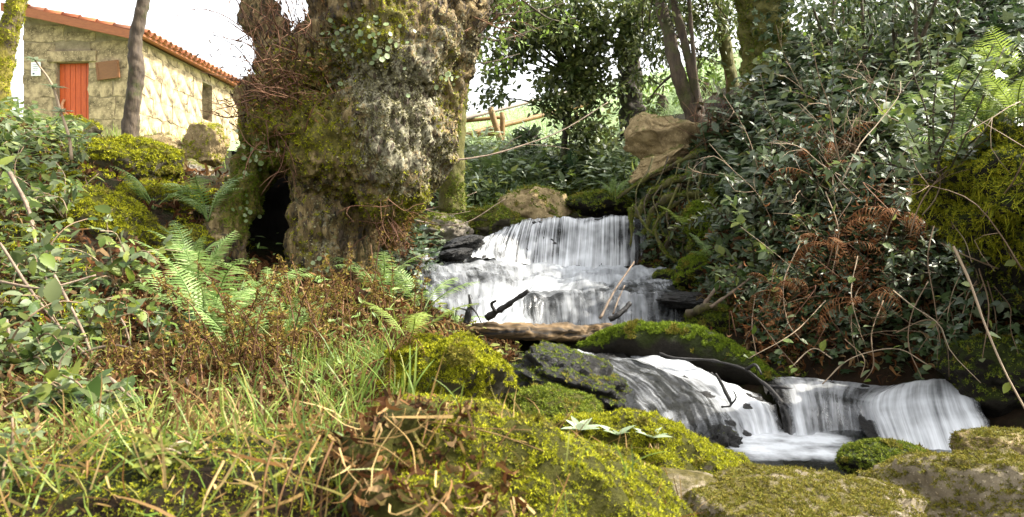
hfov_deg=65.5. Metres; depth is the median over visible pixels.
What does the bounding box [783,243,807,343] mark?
hanging stem
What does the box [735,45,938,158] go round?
laurel shrub
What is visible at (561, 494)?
straw
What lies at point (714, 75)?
tree
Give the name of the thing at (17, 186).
dead branch
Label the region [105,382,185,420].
grass tuft
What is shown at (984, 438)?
mossy stone
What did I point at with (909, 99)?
fern
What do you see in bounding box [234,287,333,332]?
fern
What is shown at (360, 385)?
grass tuft
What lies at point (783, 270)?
laurel shrub
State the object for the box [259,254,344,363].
bracken stand
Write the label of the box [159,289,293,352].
fern
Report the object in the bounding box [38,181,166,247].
mossy stone
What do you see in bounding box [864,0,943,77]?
sapling
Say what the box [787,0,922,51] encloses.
tree
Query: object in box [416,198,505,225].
bare branch
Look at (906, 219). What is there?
dead bracken
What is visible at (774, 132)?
laurel shrub
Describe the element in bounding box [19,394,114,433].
grass tuft
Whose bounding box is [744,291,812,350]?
ivy plant
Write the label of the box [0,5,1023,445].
ground
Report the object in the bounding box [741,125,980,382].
bare shrub
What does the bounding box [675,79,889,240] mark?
bare shrub
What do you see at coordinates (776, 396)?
root
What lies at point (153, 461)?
bramble
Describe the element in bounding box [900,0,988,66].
sapling
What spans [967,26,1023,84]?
fern
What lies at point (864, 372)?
hanging stem
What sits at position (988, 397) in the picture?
mossy boulder
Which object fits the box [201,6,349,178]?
twig thicket
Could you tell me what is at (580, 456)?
grass tuft
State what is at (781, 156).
laurel shrub
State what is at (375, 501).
dry grass
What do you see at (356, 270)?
fern
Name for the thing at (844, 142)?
bare shrub
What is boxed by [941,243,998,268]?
hanging stem
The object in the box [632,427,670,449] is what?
rosette plant
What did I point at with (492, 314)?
stick
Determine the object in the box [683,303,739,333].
mossy stone
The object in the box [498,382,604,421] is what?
mossy rock
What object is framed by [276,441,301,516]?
straw
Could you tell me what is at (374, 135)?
old tree
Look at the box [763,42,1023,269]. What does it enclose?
bare shrub
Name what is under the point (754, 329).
hanging stem
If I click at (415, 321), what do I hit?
fern
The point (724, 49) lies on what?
slim tree
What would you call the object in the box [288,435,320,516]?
straw
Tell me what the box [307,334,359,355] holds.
dead bracken
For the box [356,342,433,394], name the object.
grass tuft
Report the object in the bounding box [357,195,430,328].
bracken stand
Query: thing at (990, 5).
dark tree
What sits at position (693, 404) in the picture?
waterfall
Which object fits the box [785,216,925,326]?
dead fronds
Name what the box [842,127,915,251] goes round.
laurel shrub
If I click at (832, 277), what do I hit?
hanging stem
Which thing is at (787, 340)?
hanging stem
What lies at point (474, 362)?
mossy boulder
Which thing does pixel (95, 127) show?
mossy rock
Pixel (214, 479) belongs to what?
straw
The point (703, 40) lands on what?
tree
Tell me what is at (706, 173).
laurel shrub
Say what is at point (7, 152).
leafy plant
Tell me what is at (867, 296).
ivy plant
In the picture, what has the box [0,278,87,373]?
bramble
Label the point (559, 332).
fallen log
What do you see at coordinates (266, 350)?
dead bracken
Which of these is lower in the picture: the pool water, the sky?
the pool water
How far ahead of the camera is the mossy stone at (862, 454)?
2.95 m
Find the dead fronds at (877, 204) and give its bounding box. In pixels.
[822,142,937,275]
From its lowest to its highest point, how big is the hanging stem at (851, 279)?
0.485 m
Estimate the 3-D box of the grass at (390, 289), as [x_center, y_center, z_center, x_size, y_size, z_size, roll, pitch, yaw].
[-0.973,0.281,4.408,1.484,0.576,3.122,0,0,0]
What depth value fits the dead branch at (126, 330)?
3.25 m
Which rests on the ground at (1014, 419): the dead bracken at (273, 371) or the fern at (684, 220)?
the dead bracken at (273, 371)
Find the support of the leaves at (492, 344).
on the ground at (1014, 419)
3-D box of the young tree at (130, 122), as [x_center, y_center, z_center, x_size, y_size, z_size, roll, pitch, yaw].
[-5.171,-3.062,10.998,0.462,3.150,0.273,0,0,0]
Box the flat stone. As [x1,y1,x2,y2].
[660,467,716,502]
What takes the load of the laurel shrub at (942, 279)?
on the ground at (1014, 419)
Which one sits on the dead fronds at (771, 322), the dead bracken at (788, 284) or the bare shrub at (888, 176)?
the dead bracken at (788, 284)
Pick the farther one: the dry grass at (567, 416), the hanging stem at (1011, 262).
the hanging stem at (1011, 262)
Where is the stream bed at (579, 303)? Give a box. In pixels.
[410,257,684,340]
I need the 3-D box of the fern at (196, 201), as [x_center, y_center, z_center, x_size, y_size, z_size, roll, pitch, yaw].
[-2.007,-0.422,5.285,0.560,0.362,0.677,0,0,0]
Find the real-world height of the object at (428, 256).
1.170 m
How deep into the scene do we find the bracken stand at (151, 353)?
2.83 m
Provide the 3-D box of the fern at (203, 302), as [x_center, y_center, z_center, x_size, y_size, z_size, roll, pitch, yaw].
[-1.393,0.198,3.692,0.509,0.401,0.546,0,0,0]
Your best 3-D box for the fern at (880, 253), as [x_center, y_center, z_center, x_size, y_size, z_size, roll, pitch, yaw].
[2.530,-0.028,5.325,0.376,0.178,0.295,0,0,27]
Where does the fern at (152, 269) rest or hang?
on the ground at (1014, 419)
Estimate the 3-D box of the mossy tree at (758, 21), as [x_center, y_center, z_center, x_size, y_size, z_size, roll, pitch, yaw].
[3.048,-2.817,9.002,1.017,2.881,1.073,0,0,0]
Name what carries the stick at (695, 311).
on the mossy stone at (718, 320)
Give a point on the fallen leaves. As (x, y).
(380, 458)
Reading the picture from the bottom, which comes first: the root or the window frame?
the root
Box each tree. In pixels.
[0,0,28,117]
[121,0,149,136]
[184,0,580,286]
[435,83,470,213]
[468,0,708,166]
[617,0,738,125]
[641,64,703,114]
[664,47,738,100]
[674,0,813,53]
[699,0,739,93]
[733,0,821,96]
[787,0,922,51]
[810,0,1023,46]
[847,0,1020,31]
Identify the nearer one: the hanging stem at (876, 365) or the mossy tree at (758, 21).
the hanging stem at (876, 365)
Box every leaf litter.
[0,113,423,448]
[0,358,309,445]
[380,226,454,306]
[390,299,521,362]
[633,142,746,303]
[700,146,1023,383]
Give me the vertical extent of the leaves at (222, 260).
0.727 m
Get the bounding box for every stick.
[455,294,481,323]
[484,289,528,320]
[599,261,634,318]
[608,301,631,321]
[612,285,624,313]
[685,303,717,318]
[703,264,743,303]
[709,260,771,308]
[715,373,736,407]
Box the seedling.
[24,56,80,159]
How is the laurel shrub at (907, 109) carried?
on the ground at (1014, 419)
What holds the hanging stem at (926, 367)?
attached to the hanging stem at (906, 344)
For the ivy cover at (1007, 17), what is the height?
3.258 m
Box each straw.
[191,447,274,451]
[201,460,224,516]
[262,441,275,515]
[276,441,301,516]
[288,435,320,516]
[308,441,333,516]
[338,447,357,482]
[357,441,408,466]
[383,415,415,472]
[409,418,525,429]
[448,422,542,450]
[553,473,569,516]
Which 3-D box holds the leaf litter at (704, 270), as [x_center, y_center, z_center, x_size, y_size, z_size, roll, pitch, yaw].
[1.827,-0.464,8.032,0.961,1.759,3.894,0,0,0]
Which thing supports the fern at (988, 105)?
on the overhanging rock at (984, 182)
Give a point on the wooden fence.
(496, 126)
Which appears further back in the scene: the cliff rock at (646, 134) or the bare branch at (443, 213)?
the cliff rock at (646, 134)
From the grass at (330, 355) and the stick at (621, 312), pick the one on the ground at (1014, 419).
the grass at (330, 355)
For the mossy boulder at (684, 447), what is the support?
on the ground at (1014, 419)
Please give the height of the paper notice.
0.340 m
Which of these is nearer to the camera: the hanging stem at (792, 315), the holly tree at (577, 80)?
the hanging stem at (792, 315)
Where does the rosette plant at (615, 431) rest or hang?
on the mossy boulder at (684, 447)
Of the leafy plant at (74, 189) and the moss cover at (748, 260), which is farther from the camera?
the moss cover at (748, 260)
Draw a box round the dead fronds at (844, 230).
[755,190,899,299]
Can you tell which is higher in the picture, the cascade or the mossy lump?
the mossy lump
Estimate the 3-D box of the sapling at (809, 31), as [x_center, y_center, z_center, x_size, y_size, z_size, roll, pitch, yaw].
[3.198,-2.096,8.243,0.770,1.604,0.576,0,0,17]
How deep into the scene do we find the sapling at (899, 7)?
7.06 m
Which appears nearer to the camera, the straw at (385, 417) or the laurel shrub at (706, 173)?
the straw at (385, 417)
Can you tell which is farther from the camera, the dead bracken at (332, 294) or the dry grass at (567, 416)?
the dead bracken at (332, 294)
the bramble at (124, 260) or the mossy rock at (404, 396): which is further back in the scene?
the bramble at (124, 260)
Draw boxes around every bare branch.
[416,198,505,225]
[425,192,476,214]
[458,102,607,159]
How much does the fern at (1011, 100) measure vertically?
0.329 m
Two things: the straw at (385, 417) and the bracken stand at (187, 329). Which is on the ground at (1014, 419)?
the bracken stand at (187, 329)
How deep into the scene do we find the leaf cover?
6.90 m
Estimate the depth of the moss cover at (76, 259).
4.39 m
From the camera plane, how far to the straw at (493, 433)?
1.43 m
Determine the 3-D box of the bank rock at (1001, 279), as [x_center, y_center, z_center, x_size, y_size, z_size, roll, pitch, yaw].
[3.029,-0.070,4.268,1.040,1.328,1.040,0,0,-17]
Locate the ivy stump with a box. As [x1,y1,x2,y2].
[509,121,551,158]
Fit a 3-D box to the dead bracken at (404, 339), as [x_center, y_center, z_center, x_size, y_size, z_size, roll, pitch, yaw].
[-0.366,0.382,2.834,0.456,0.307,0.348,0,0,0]
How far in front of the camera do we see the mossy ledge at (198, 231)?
5.14 m
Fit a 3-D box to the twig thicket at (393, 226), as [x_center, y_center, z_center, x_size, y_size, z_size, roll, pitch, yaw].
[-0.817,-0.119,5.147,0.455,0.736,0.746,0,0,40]
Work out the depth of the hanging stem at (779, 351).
4.96 m
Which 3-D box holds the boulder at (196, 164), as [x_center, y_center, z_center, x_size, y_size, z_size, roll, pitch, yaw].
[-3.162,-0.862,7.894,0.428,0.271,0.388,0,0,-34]
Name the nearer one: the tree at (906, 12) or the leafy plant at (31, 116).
the leafy plant at (31, 116)
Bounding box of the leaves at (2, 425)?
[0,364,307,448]
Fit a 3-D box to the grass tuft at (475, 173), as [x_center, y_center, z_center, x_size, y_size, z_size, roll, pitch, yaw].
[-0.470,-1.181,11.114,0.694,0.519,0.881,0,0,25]
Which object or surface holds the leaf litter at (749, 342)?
on the ground at (1014, 419)
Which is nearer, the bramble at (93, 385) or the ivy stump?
the bramble at (93, 385)
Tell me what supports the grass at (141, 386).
on the ground at (1014, 419)
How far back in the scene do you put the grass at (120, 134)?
14.12 m
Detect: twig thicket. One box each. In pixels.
[170,0,346,104]
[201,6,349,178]
[254,84,308,195]
[336,199,433,297]
[464,0,542,43]
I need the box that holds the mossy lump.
[679,199,717,244]
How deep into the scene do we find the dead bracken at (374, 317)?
4.13 m
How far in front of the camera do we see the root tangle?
8.15 m
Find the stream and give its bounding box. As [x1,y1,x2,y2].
[579,350,777,434]
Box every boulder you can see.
[74,133,184,182]
[144,131,182,154]
[181,121,229,167]
[182,158,214,175]
[366,330,520,402]
[414,210,473,247]
[457,204,526,241]
[495,183,576,222]
[553,406,749,474]
[684,461,929,516]
[856,446,1023,516]
[935,332,1023,417]
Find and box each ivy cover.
[374,200,449,312]
[626,131,756,303]
[684,0,1023,379]
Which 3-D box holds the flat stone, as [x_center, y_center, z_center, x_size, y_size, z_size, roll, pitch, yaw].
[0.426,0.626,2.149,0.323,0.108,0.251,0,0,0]
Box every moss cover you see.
[0,124,421,435]
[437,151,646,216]
[632,146,831,377]
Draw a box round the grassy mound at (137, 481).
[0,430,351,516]
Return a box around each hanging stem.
[740,268,777,319]
[743,300,825,357]
[750,296,758,354]
[758,320,797,372]
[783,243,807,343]
[789,339,831,367]
[822,345,931,383]
[825,192,838,282]
[844,339,869,377]
[847,256,860,335]
[863,300,883,381]
[883,187,914,248]
[896,319,959,332]
[904,281,928,378]
[927,225,940,349]
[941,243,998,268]
[952,246,1023,407]
[979,268,991,361]
[1002,241,1023,268]
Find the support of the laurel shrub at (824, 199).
on the ground at (1014, 419)
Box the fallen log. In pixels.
[458,321,612,342]
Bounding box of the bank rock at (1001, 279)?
[961,246,1023,322]
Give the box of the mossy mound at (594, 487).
[319,397,697,516]
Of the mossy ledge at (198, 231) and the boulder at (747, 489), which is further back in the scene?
the mossy ledge at (198, 231)
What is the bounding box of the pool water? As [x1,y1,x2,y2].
[696,426,951,475]
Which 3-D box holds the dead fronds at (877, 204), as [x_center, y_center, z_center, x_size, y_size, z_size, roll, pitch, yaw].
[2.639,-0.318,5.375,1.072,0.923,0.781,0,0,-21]
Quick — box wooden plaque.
[95,60,120,80]
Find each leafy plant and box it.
[0,112,85,145]
[0,119,57,152]
[0,145,31,172]
[10,164,103,218]
[36,128,99,166]
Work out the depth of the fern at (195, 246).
4.87 m
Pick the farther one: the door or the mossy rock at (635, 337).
the door
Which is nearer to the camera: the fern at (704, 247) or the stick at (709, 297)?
the stick at (709, 297)
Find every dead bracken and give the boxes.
[127,342,192,376]
[223,340,310,373]
[225,369,287,382]
[296,281,353,313]
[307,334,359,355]
[347,321,467,394]
[353,310,403,329]
[747,272,807,311]
[764,148,853,202]
[793,216,884,277]
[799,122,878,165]
[818,287,902,335]
[846,206,931,253]
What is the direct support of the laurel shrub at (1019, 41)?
on the ground at (1014, 419)
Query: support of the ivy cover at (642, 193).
on the ground at (1014, 419)
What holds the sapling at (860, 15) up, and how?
on the ground at (1014, 419)
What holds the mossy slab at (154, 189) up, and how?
on the ground at (1014, 419)
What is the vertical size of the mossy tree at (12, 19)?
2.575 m
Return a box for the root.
[659,352,799,434]
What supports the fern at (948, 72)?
on the ground at (1014, 419)
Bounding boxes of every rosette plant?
[561,416,602,429]
[596,424,634,435]
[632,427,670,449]
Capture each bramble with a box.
[0,128,67,229]
[0,212,99,288]
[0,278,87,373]
[0,415,50,489]
[2,284,145,346]
[2,337,130,426]
[43,358,151,421]
[45,204,185,299]
[127,297,188,357]
[129,425,197,474]
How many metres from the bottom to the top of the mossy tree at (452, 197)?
2.870 m
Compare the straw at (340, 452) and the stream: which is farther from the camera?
the stream
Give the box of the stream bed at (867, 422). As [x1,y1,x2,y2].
[858,389,989,442]
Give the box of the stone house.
[0,2,238,141]
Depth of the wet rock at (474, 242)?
8.01 m
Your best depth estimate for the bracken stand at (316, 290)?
4.34 m
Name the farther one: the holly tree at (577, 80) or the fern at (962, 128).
the holly tree at (577, 80)
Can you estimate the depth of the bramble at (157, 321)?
3.24 m
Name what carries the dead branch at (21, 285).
on the ground at (1014, 419)
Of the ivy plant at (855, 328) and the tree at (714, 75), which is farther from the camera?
the tree at (714, 75)
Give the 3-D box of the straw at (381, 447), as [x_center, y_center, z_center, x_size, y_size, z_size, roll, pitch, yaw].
[-0.219,0.323,1.316,0.107,0.035,0.023,0,0,29]
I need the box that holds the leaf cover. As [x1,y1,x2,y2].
[687,0,971,270]
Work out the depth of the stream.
4.54 m
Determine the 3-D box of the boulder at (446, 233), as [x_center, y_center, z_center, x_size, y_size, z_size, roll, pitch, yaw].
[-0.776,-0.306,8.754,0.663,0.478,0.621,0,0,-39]
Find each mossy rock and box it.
[55,113,103,138]
[371,390,473,416]
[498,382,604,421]
[564,188,634,217]
[576,318,780,385]
[671,245,715,289]
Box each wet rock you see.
[439,248,472,261]
[441,235,484,250]
[703,423,742,448]
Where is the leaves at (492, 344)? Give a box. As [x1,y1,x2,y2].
[394,293,523,360]
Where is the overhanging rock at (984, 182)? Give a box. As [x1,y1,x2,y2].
[907,107,1023,275]
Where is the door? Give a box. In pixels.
[60,63,88,119]
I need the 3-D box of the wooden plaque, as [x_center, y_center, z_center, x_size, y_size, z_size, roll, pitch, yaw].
[-10.029,-4.675,19.753,0.580,0.440,0.070,-6,0,4]
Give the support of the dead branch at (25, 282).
on the ground at (1014, 419)
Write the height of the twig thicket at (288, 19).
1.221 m
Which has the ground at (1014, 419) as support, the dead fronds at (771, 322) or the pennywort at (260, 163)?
the dead fronds at (771, 322)
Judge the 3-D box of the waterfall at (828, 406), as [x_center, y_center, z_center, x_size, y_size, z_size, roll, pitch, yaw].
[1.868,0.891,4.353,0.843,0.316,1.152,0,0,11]
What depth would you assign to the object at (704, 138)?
8.47 m
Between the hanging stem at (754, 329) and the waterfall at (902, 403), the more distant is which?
the hanging stem at (754, 329)
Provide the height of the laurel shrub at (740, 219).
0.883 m
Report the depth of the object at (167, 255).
4.88 m
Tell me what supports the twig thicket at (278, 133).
attached to the old tree at (374, 135)
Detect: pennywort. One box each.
[231,194,261,222]
[234,129,279,174]
[307,18,349,86]
[307,253,362,281]
[332,3,415,97]
[434,71,459,89]
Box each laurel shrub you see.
[668,144,846,239]
[682,139,747,185]
[706,194,828,317]
[733,73,850,182]
[733,222,844,321]
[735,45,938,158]
[743,62,828,128]
[743,115,924,189]
[745,138,877,236]
[749,122,893,217]
[753,15,890,85]
[757,197,941,287]
[780,24,945,108]
[815,42,1023,185]
[815,75,944,150]
[837,34,986,109]
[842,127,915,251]
[862,241,966,307]
[866,204,946,290]
[952,32,1023,115]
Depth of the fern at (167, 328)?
3.45 m
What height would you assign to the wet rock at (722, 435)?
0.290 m
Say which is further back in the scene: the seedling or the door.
the door
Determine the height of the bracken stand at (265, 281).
0.332 m
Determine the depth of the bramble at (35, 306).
3.19 m
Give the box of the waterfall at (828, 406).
[764,376,883,432]
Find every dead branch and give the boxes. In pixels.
[0,242,100,366]
[0,274,95,288]
[7,171,61,303]
[53,274,97,370]
[71,344,153,358]
[92,306,131,345]
[108,376,150,412]
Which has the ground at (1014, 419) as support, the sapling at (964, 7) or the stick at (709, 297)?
the sapling at (964, 7)
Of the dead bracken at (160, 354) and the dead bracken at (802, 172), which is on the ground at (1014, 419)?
the dead bracken at (160, 354)
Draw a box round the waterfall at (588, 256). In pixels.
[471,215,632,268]
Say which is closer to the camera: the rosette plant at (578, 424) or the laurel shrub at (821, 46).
the rosette plant at (578, 424)
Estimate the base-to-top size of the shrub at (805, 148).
1.186 m
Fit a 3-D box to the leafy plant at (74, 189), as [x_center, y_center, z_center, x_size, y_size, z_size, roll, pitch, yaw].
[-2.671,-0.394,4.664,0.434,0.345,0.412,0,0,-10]
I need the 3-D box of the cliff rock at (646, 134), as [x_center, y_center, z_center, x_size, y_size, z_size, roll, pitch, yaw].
[1.801,-1.335,9.237,1.021,0.757,0.716,0,0,0]
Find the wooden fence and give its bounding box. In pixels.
[466,91,583,140]
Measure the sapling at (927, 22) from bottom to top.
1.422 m
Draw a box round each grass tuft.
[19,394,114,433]
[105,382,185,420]
[218,362,275,396]
[284,359,368,406]
[310,350,385,408]
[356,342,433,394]
[426,378,469,414]
[465,163,496,183]
[553,488,577,516]
[564,430,603,471]
[602,181,619,204]
[613,442,666,479]
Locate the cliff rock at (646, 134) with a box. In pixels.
[623,111,709,174]
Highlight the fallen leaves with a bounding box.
[347,344,693,515]
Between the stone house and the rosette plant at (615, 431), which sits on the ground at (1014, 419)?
the stone house
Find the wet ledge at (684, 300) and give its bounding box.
[655,291,705,309]
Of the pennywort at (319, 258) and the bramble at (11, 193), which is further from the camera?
the pennywort at (319, 258)
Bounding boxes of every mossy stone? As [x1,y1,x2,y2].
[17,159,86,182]
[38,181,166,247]
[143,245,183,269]
[650,268,676,286]
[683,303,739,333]
[834,436,936,475]
[948,425,1023,454]
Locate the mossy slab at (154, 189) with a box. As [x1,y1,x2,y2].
[114,176,211,216]
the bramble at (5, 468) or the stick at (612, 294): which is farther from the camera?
the stick at (612, 294)
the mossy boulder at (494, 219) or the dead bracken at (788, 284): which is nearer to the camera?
the dead bracken at (788, 284)
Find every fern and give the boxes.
[110,166,191,209]
[118,261,201,297]
[125,304,205,330]
[132,230,238,292]
[148,220,236,265]
[153,284,269,340]
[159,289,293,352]
[161,173,252,221]
[161,258,262,337]
[217,262,326,290]
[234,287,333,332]
[269,340,326,365]
[329,251,432,293]
[360,300,478,342]
[386,261,476,311]
[432,307,483,324]
[468,151,528,173]
[541,149,603,179]
[593,177,637,196]
[658,202,711,229]
[690,233,713,259]
[800,339,837,356]
[863,241,920,259]
[881,85,970,124]
[901,91,999,157]
[928,59,992,107]
[935,40,1020,104]
[942,72,1023,134]
[964,71,1023,128]
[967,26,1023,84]
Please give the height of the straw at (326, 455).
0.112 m
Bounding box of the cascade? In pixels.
[429,252,669,323]
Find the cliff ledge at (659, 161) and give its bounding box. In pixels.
[628,144,690,183]
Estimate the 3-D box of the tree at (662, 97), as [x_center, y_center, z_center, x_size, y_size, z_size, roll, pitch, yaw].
[2.711,-2.832,13.979,1.532,1.243,1.082,0,0,0]
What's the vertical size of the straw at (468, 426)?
0.022 m
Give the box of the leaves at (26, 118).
[0,97,130,386]
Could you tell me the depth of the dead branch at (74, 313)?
3.14 m
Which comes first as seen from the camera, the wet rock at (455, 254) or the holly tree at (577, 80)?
the wet rock at (455, 254)
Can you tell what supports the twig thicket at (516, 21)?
attached to the old tree at (374, 135)
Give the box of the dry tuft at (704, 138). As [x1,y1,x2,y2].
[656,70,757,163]
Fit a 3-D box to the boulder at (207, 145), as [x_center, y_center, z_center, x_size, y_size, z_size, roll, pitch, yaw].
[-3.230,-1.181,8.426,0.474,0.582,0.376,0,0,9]
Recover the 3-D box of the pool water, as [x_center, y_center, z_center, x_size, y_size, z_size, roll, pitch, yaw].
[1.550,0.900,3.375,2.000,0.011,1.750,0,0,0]
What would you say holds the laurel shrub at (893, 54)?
on the ground at (1014, 419)
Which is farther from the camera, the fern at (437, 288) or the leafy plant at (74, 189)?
the fern at (437, 288)
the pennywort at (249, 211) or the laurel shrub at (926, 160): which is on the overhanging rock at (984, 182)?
the laurel shrub at (926, 160)
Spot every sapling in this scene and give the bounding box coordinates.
[782,0,859,69]
[785,0,857,86]
[817,0,907,77]
[863,0,977,85]
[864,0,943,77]
[868,0,960,87]
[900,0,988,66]
[917,0,978,69]
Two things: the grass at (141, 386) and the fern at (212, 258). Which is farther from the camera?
the fern at (212, 258)
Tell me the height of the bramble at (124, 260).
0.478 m
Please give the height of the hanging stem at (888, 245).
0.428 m
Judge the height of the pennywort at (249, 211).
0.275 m
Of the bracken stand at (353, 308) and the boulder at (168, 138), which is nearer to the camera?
the bracken stand at (353, 308)
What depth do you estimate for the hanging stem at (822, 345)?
4.80 m
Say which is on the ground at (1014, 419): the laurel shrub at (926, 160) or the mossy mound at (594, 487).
the mossy mound at (594, 487)
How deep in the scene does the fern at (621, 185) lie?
9.13 m
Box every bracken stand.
[96,292,208,386]
[119,259,321,383]
[177,254,351,397]
[238,259,336,308]
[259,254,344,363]
[268,254,341,318]
[299,242,382,344]
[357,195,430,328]
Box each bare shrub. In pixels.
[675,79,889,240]
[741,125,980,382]
[751,25,874,153]
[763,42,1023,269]
[800,64,916,240]
[842,42,946,158]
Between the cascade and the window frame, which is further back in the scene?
the window frame
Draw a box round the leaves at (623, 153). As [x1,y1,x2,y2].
[435,127,649,210]
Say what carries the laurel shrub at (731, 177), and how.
on the ground at (1014, 419)
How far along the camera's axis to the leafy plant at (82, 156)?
5.99 m
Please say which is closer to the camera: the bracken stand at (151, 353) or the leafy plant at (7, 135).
the bracken stand at (151, 353)
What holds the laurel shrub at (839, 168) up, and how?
on the ground at (1014, 419)
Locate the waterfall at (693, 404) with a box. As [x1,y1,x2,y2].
[596,352,781,436]
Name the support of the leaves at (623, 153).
on the ground at (1014, 419)
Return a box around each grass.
[0,318,417,445]
[0,334,392,447]
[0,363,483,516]
[12,114,230,169]
[186,262,439,371]
[242,314,437,430]
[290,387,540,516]
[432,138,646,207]
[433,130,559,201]
[466,42,835,144]
[484,380,709,516]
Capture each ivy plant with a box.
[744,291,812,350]
[752,297,870,346]
[848,274,911,326]
[910,264,1023,353]
[912,300,982,361]
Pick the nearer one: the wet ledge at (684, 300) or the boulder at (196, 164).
the wet ledge at (684, 300)
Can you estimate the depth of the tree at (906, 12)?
13.42 m
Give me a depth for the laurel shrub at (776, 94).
7.67 m
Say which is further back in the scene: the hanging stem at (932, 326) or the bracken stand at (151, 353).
the hanging stem at (932, 326)
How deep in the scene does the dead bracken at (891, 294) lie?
4.73 m
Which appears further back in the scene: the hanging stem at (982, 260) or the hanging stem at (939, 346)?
the hanging stem at (939, 346)
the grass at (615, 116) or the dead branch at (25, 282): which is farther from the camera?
the grass at (615, 116)
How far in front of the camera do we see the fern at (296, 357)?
3.36 m
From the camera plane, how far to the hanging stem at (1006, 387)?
3.40 m
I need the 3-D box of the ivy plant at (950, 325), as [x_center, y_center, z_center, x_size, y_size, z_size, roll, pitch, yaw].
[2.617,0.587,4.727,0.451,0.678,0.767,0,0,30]
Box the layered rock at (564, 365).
[511,340,631,411]
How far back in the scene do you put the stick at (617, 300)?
5.98 m
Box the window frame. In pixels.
[201,86,215,122]
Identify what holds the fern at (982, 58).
on the ground at (1014, 419)
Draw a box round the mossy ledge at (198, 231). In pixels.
[146,223,222,257]
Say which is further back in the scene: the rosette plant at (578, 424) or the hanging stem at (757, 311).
the hanging stem at (757, 311)
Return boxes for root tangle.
[616,148,727,262]
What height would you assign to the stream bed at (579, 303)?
0.740 m
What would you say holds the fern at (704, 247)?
on the mossy rock at (688, 267)
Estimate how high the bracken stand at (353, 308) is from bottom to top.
0.581 m
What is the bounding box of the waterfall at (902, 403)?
[871,379,984,449]
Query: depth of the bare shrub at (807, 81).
7.16 m
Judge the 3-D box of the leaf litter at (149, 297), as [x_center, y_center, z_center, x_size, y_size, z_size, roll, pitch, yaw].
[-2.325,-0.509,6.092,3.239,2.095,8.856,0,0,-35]
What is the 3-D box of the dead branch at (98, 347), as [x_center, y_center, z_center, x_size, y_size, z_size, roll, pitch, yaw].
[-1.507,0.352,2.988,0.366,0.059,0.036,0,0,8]
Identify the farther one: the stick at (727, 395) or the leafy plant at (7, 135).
the leafy plant at (7, 135)
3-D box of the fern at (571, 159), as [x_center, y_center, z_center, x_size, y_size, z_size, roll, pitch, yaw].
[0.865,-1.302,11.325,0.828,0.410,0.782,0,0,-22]
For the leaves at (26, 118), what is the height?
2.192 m
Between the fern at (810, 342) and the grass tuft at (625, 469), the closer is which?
the grass tuft at (625, 469)
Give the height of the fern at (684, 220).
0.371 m
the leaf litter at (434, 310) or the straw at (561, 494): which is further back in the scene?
the leaf litter at (434, 310)
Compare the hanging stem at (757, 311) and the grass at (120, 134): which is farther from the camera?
the grass at (120, 134)
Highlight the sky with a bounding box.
[0,0,879,117]
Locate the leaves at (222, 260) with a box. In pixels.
[118,228,407,411]
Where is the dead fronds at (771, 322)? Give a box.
[710,261,908,369]
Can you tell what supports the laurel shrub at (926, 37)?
on the ground at (1014, 419)
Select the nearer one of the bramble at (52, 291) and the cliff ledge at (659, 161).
the bramble at (52, 291)
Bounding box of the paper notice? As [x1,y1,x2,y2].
[31,62,40,75]
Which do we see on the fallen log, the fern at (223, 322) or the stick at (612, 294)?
the stick at (612, 294)
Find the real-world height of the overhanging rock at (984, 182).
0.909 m
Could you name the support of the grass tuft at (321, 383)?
on the ground at (1014, 419)
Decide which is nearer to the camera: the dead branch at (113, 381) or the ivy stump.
the dead branch at (113, 381)
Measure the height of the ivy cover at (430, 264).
1.301 m
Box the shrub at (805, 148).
[727,90,878,204]
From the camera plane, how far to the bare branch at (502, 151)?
7.09 m
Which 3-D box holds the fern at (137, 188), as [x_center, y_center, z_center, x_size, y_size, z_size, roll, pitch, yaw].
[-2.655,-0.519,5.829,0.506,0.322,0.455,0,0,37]
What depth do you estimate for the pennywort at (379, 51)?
4.99 m

